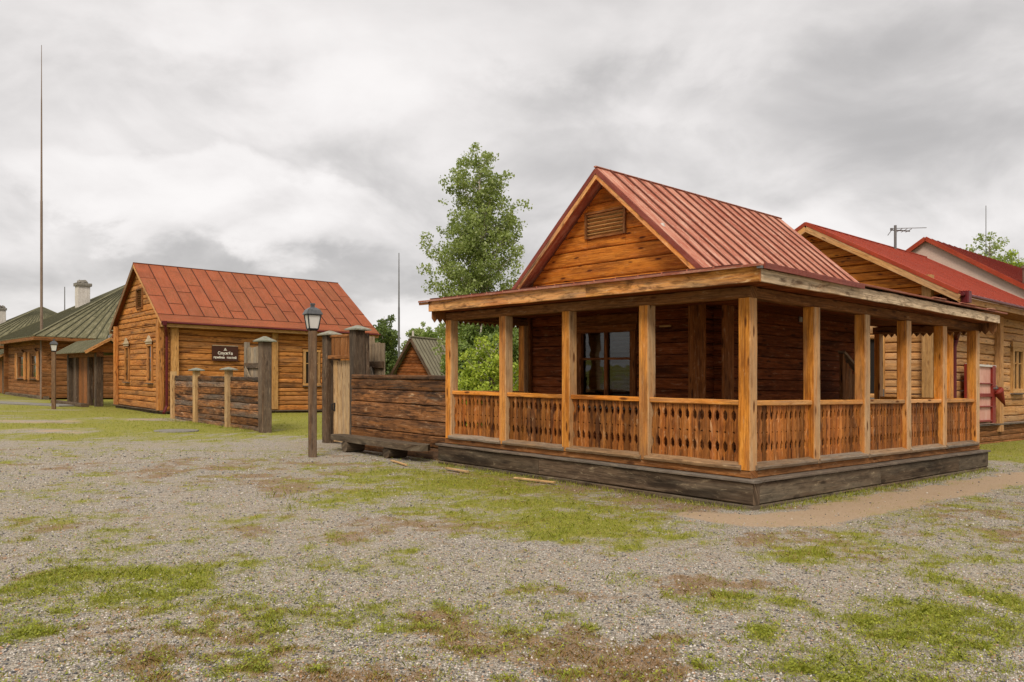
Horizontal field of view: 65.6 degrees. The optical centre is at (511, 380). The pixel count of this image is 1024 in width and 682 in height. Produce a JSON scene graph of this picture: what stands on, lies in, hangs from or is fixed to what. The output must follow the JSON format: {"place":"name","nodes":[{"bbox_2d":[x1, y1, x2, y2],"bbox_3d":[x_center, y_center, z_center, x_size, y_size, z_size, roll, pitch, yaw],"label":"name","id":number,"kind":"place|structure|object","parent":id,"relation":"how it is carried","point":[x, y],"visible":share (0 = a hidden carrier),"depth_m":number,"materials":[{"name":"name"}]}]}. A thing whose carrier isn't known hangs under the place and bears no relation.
{"place":"outdoors","nodes":[
{"label":"outdoors","id":0,"kind":"place"},
{"bbox_2d":[0,401,74,406],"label":"path","id":1,"kind":"structure","parent":0,"point":[31,403],"depth_m":39.96,"materials":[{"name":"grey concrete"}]},
{"bbox_2d":[390,331,445,391],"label":"barn","id":2,"kind":"structure","parent":0,"point":[417,356],"depth_m":40.58,"materials":[{"name":"brown wood"}]},
{"bbox_2d":[0,393,1023,681],"bbox_3d":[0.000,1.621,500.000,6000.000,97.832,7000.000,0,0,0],"label":"ground","id":3,"kind":"structure","parent":0,"point":[826,515],"depth_m":7.55,"materials":[{"name":"grey gravel"}]},
{"bbox_2d":[0,349,5,393],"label":"roofed gate","id":4,"kind":"structure","parent":3,"relation":"on","point":[2,371],"depth_m":59.20,"materials":[{"name":"orange wood"}]},
{"bbox_2d":[0,361,1,392],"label":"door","id":5,"kind":"structure","parent":4,"relation":"in","point":[0,361],"depth_m":60.53,"materials":[{"name":"orange wood"}]},
{"bbox_2d":[0,305,55,349],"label":"hipped log house","id":6,"kind":"structure","parent":3,"relation":"on","point":[8,326],"depth_m":72.31,"materials":[{"name":"green metal"}]},
{"bbox_2d":[40,45,42,399],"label":"flag mast","id":7,"kind":"object","parent":3,"relation":"on","point":[41,254],"visible":1,"depth_m":47.94,"materials":[{"name":"white metal"}]},
{"bbox_2d":[50,339,57,408],"bbox_3d":[-20.400,-0.222,35.400,0.330,3.222,0.330,0,0,-30],"label":"street lamp","id":8,"kind":"object","parent":3,"relation":"on","point":[53,344],"visible":0.98,"depth_m":35.33,"materials":[{"name":"brown wood"}]},
{"bbox_2d":[0,280,124,399],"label":"hipped log house","id":9,"kind":"structure","parent":3,"relation":"on","point":[85,317],"depth_m":50.67,"materials":[{"name":"brown wood"}]},
{"bbox_2d":[15,350,25,379],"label":"window","id":10,"kind":"structure","parent":9,"relation":"in","point":[20,357],"depth_m":53.71,"materials":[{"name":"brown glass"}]},
{"bbox_2d":[27,348,39,379],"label":"window","id":11,"kind":"structure","parent":9,"relation":"in","point":[35,355],"depth_m":50.60,"materials":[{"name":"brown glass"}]},
{"bbox_2d":[56,400,88,406],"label":"threshold beam","id":12,"kind":"structure","parent":3,"relation":"on","point":[77,404],"depth_m":39.62,"materials":[{"name":"grey wood"}]},
{"bbox_2d":[56,338,112,406],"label":"roofed gate","id":13,"kind":"structure","parent":3,"relation":"on","point":[85,371],"depth_m":40.37,"materials":[{"name":"orange wood"}]},
{"bbox_2d":[79,357,86,403],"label":"door","id":14,"kind":"structure","parent":13,"relation":"in","point":[82,360],"depth_m":41.53,"materials":[{"name":"orange wood"}]},
{"bbox_2d":[154,429,198,432],"bbox_3d":[-9.660,1.473,22.900,1.240,0.100,1.240,0,0,0],"label":"manhole cover","id":15,"kind":"object","parent":3,"relation":"on","point":[176,430],"visible":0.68,"depth_m":22.71,"materials":[{"name":"grey concrete"}]},
{"bbox_2d":[170,336,276,432],"bbox_3d":[-9.857,0.165,26.203,0.511,2.884,8.910,0,0,-40],"label":"log fence","id":16,"kind":"object","parent":3,"relation":"on","point":[228,399],"visible":0.96,"depth_m":25.08,"materials":[{"name":"wood"}]},
{"bbox_2d":[108,262,380,413],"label":"log house","id":17,"kind":"structure","parent":3,"relation":"on","point":[181,321],"depth_m":35.79,"materials":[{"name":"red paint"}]},
{"bbox_2d":[122,338,131,382],"bbox_3d":[-17.896,-0.932,37.056,0.290,2.093,0.960,0,0,-39],"label":"window","id":18,"kind":"structure","parent":17,"relation":"in","point":[127,349],"depth_m":37.10,"materials":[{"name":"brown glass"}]},
{"bbox_2d":[144,335,154,383],"bbox_3d":[-15.518,-0.893,34.169,0.290,2.093,1.000,0,0,-39],"label":"window","id":19,"kind":"structure","parent":17,"relation":"in","point":[150,355],"depth_m":34.20,"materials":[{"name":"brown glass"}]},
{"bbox_2d":[212,345,237,360],"bbox_3d":[-12.325,-1.168,34.169,1.120,0.689,0.051,0,0,-39],"label":"wall sign","id":20,"kind":"object","parent":17,"relation":"attached to","point":[224,353],"visible":1,"depth_m":34.14,"materials":[{"name":"brown wood"}]},
{"bbox_2d":[302,349,321,386],"bbox_3d":[-9.278,-0.572,36.801,0.910,1.721,0.270,0,0,-39],"label":"window","id":21,"kind":"structure","parent":17,"relation":"in","point":[304,351],"depth_m":36.65,"materials":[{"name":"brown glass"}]},
{"bbox_2d":[244,342,257,381],"bbox_3d":[-7.976,0.132,24.778,0.165,2.703,1.570,0,0,-41],"label":"gate leaf","id":22,"kind":"object","parent":3,"relation":"on","point":[250,361],"visible":0.27,"depth_m":25.02,"materials":[{"name":"grey wood"}]},
{"bbox_2d":[302,303,322,456],"bbox_3d":[-4.050,0.044,16.150,0.330,3.222,0.330,0,0,-30],"label":"street lamp","id":23,"kind":"object","parent":3,"relation":"on","point":[312,314],"visible":0.98,"depth_m":16.08,"materials":[{"name":"brown wood"}]},
{"bbox_2d":[317,325,371,442],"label":"wicket gate","id":24,"kind":"structure","parent":3,"relation":"on","point":[352,346],"depth_m":19.30,"materials":[{"name":"wood"}]},
{"bbox_2d":[331,360,349,441],"bbox_3d":[-4.083,0.506,19.197,0.150,2.006,1.006,0,0,-41],"label":"door","id":25,"kind":"structure","parent":24,"relation":"in","point":[341,369],"depth_m":19.30,"materials":[{"name":"brown wood"}]},
{"bbox_2d":[369,336,384,389],"bbox_3d":[-3.318,0.238,19.506,0.165,2.653,0.700,0,0,-41],"label":"gate leaf","id":26,"kind":"object","parent":3,"relation":"on","point":[376,358],"visible":0.33,"depth_m":19.47,"materials":[{"name":"grey wood"}]},
{"bbox_2d":[331,434,429,457],"bbox_3d":[-2.854,1.405,16.767,0.466,0.382,3.620,0,0,-41],"label":"bench","id":27,"kind":"object","parent":3,"relation":"on","point":[391,448],"visible":1,"depth_m":16.30,"materials":[{"name":"wood"}]},
{"bbox_2d":[374,314,400,379],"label":"leafy tree","id":28,"kind":"object","parent":3,"relation":"on","point":[388,337],"visible":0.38,"depth_m":63.27,"materials":[{"name":"green plant"}]},
{"bbox_2d":[398,260,399,357],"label":"radio mast","id":29,"kind":"object","parent":3,"relation":"on","point":[398,311],"visible":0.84,"depth_m":59.95,"materials":[{"name":"metal"}]},
{"bbox_2d":[390,460,407,465],"bbox_3d":[-2.140,1.555,15.042,0.050,0.032,0.881,0,0,-26],"label":"wood lath","id":30,"kind":"object","parent":3,"relation":"on","point":[398,462],"visible":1,"depth_m":14.95,"materials":[{"name":"brown wood"}]},
{"bbox_2d":[351,375,448,460],"bbox_3d":[-2.431,0.771,16.998,0.156,1.818,3.831,0,0,-40],"label":"log fence","id":31,"kind":"object","parent":3,"relation":"on","point":[394,409],"visible":0.76,"depth_m":16.78,"materials":[{"name":"brown wood"}]},
{"bbox_2d":[400,321,431,349],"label":"leafy tree","id":32,"kind":"object","parent":3,"relation":"on","point":[418,332],"visible":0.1,"depth_m":69.46,"materials":[{"name":"green plant"}]},
{"bbox_2d":[421,330,440,338],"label":"leafy tree","id":33,"kind":"object","parent":3,"relation":"on","point":[430,334],"visible":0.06,"depth_m":65.68,"materials":[{"name":"green plant"}]},
{"bbox_2d":[432,322,445,335],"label":"leafy tree","id":34,"kind":"object","parent":3,"relation":"on","point":[439,332],"visible":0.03,"depth_m":71.55,"materials":[{"name":"green plant"}]},
{"bbox_2d":[445,467,468,471],"bbox_3d":[-0.968,1.574,14.010,0.070,0.032,0.651,0,0,-38],"label":"wood lath","id":35,"kind":"object","parent":3,"relation":"on","point":[455,469],"visible":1,"depth_m":13.97,"materials":[{"name":"brown wood"}]},
{"bbox_2d":[439,338,477,389],"bbox_3d":[-1.501,0.183,23.609,1.319,2.867,1.314,0,0,0],"label":"leafy bush","id":36,"kind":"object","parent":3,"relation":"on","point":[463,345],"visible":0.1,"depth_m":23.43,"materials":[{"name":"green plant"}]},
{"bbox_2d":[440,322,498,389],"bbox_3d":[-1.099,-0.550,29.138,2.683,4.340,2.789,0,0,-44],"label":"leafy tree","id":37,"kind":"object","parent":3,"relation":"on","point":[471,332],"visible":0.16,"depth_m":28.54,"materials":[{"name":"green plant"}]},
{"bbox_2d":[416,142,532,361],"bbox_3d":[-1.405,-3.968,32.081,4.954,11.155,4.929,0,0,0],"label":"birch tree","id":38,"kind":"object","parent":3,"relation":"on","point":[475,246],"visible":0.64,"depth_m":31.41,"materials":[{"name":"green plant"}]},
{"bbox_2d":[458,333,518,425],"bbox_3d":[-0.463,0.137,21.736,2.610,2.988,2.950,0,0,0],"label":"lilac bush","id":39,"kind":"object","parent":3,"relation":"on","point":[484,370],"visible":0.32,"depth_m":21.69,"materials":[{"name":"green plant"}]},
{"bbox_2d":[0,443,1023,681],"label":"clover","id":40,"kind":"object","parent":3,"relation":"on","point":[791,660],"visible":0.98,"depth_m":5.46,"materials":[{"name":"green plant"}]},
{"bbox_2d":[476,327,586,389],"bbox_3d":[0.902,-0.586,27.544,4.466,4.473,4.987,0,0,-33],"label":"leafy tree","id":41,"kind":"object","parent":3,"relation":"on","point":[515,344],"visible":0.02,"depth_m":26.72,"materials":[{"name":"green plant"}]},
{"bbox_2d":[514,477,555,482],"bbox_3d":[0.357,1.596,12.745,0.810,0.036,0.050,0,0,39],"label":"wood lath","id":42,"kind":"object","parent":3,"relation":"on","point":[534,480],"visible":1,"depth_m":12.71,"materials":[{"name":"brown wood"}]},
{"bbox_2d":[418,166,1007,510],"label":"wooden house","id":43,"kind":"structure","parent":3,"relation":"on","point":[707,339],"depth_m":13.61,"materials":[{"name":"brown wood"}]},
{"bbox_2d":[577,313,638,409],"bbox_3d":[1.779,-0.352,15.035,0.234,1.785,1.590,0,0,-41],"label":"window","id":44,"kind":"structure","parent":43,"relation":"in","point":[627,323],"depth_m":14.95,"materials":[{"name":"brown glass"}]},
{"bbox_2d":[838,351,853,442],"bbox_3d":[6.626,0.331,15.614,0.697,1.820,0.140,0,0,-41],"label":"plank stand","id":45,"kind":"object","parent":43,"relation":"on","point":[846,383],"visible":0.42,"depth_m":15.52,"materials":[{"name":"brown wood"}]},
{"bbox_2d":[794,222,1023,443],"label":"neighbour house","id":46,"kind":"structure","parent":3,"relation":"on","point":[864,261],"depth_m":22.02,"materials":[{"name":"brown wood"}]},
{"bbox_2d":[888,225,926,248],"bbox_3d":[12.968,-4.639,26.184,1.101,0.931,0.668,0,0,-21],"label":"tv antenna","id":47,"kind":"object","parent":46,"relation":"attached to","point":[894,229],"visible":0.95,"depth_m":26.14,"materials":[{"name":"metal"}]},
{"bbox_2d":[964,363,995,422],"bbox_3d":[13.137,0.382,22.301,2.320,1.693,0.090,0,0,-41],"label":"fire shield","id":48,"kind":"object","parent":46,"relation":"attached to","point":[987,394],"visible":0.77,"depth_m":22.66,"materials":[{"name":"red paint"}]},
{"bbox_2d":[993,385,1005,405],"bbox_3d":[14.036,0.438,22.944,0.657,0.606,0.301,0,0,-7],"label":"fire bucket","id":49,"kind":"object","parent":48,"relation":"hanging from","point":[999,393],"visible":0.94,"depth_m":22.91,"materials":[{"name":"red paint"}]},
{"bbox_2d":[1008,341,1023,393],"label":"window","id":50,"kind":"structure","parent":46,"relation":"in","point":[1016,356],"depth_m":24.89,"materials":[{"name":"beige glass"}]},
{"bbox_2d":[906,237,1023,423],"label":"rendered building","id":51,"kind":"structure","parent":3,"relation":"on","point":[1007,277],"depth_m":31.59,"materials":[{"name":"red paint"}]},
{"bbox_2d":[965,231,1020,266],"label":"birch tree","id":52,"kind":"object","parent":3,"relation":"on","point":[996,246],"visible":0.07,"depth_m":49.76,"materials":[{"name":"green plant"}]},
{"bbox_2d":[1007,249,1023,267],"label":"leafy tree","id":53,"kind":"object","parent":3,"relation":"on","point":[1018,260],"visible":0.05,"depth_m":48.18,"materials":[{"name":"green plant"}]},
{"bbox_2d":[0,404,1023,681],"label":"grass","id":54,"kind":"structure","parent":0,"point":[508,628],"depth_m":5.90,"materials":[{"name":"green plant"}]},
{"bbox_2d":[0,442,1023,681],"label":"dry grass","id":55,"kind":"structure","parent":0,"point":[389,675],"depth_m":4.83,"materials":[{"name":"beige plant"}]},
{"bbox_2d":[0,0,1023,351],"label":"sky","id":56,"kind":"structure","parent":0,"point":[299,139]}
]}

